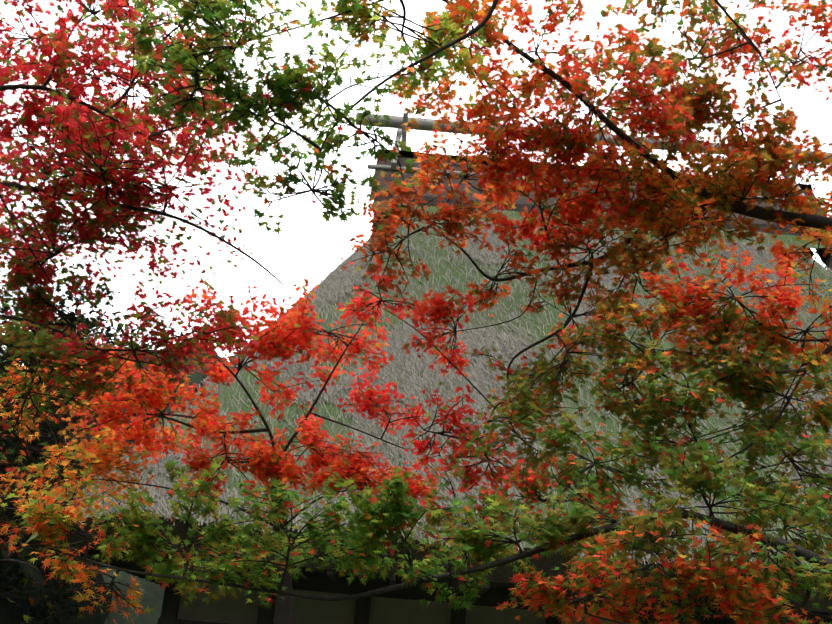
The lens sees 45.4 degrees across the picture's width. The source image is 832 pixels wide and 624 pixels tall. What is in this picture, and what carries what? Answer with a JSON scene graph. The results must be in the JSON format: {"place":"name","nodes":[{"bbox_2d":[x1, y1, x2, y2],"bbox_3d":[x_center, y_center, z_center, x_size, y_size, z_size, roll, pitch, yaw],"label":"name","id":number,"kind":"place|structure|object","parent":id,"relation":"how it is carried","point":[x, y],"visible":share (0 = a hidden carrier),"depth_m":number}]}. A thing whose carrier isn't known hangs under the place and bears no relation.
{"place":"outdoors","nodes":[
{"label":"outdoors","id":0,"kind":"place"},
{"bbox_2d":[0,274,145,623],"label":"evergreen tree","id":1,"kind":"object","parent":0,"point":[49,603],"depth_m":13.13},
{"bbox_2d":[5,296,154,503],"bbox_3d":[-6.244,3.176,16.368,4.624,7.789,3.980,5,-20,1],"label":"evergreen tree","id":2,"kind":"object","parent":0,"point":[98,317],"depth_m":16.74},
{"bbox_2d":[0,257,182,623],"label":"evergreen tree","id":3,"kind":"object","parent":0,"point":[24,552],"depth_m":10.54},
{"bbox_2d":[0,0,283,478],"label":"maple tree","id":4,"kind":"object","parent":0,"point":[141,120],"depth_m":4.19},
{"bbox_2d":[0,278,439,623],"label":"maple tree","id":5,"kind":"object","parent":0,"point":[263,473],"depth_m":5.41},
{"bbox_2d":[177,582,640,623],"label":"plaster walls","id":6,"kind":"structure","parent":0,"point":[227,609],"depth_m":10.25},
{"bbox_2d":[0,0,831,623],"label":"maple tree","id":7,"kind":"object","parent":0,"point":[674,124],"depth_m":4.29},
{"bbox_2d":[0,0,831,364],"label":"sky","id":8,"kind":"structure","parent":0,"point":[307,246]},
{"bbox_2d":[26,513,831,612],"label":"roof eave","id":9,"kind":"object","parent":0,"point":[502,574],"visible":0.08,"depth_m":9.40},
{"bbox_2d":[72,548,831,623],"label":"roof soffit","id":10,"kind":"structure","parent":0,"point":[131,565],"depth_m":9.92},
{"bbox_2d":[373,200,831,272],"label":"roof rake cut","id":11,"kind":"object","parent":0,"point":[827,261],"visible":0.02,"depth_m":14.98},
{"label":"ground","id":12,"kind":"structure","parent":0,"visible":0},
{"bbox_2d":[0,347,224,623],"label":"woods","id":13,"kind":"object","parent":12,"relation":"on","point":[152,597],"visible":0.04,"depth_m":15.99},
{"bbox_2d":[157,563,825,623],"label":"wooden frame","id":14,"kind":"object","parent":12,"relation":"on","point":[323,582],"visible":0.21,"depth_m":10.22},
{"bbox_2d":[63,217,831,572],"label":"thatched roof","id":15,"kind":"structure","parent":14,"relation":"on","point":[331,285],"depth_m":11.38},
{"bbox_2d":[25,198,831,572],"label":"straw","id":16,"kind":"object","parent":15,"relation":"on","point":[711,422],"visible":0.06,"depth_m":11.54},
{"bbox_2d":[370,149,831,235],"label":"roof ridge","id":17,"kind":"structure","parent":15,"relation":"attached to","point":[520,204],"depth_m":15.41},
{"bbox_2d":[356,113,831,205],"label":"ridge poles","id":18,"kind":"object","parent":17,"relation":"on","point":[425,124],"visible":0.12,"depth_m":16.36},
{"bbox_2d":[391,112,805,196],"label":"ridge cradles","id":19,"kind":"object","parent":17,"relation":"on","point":[400,133],"visible":0.21,"depth_m":16.18},
{"bbox_2d":[374,193,831,249],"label":"ridge beam","id":20,"kind":"structure","parent":15,"relation":"attached to","point":[787,239],"depth_m":15.00}
]}

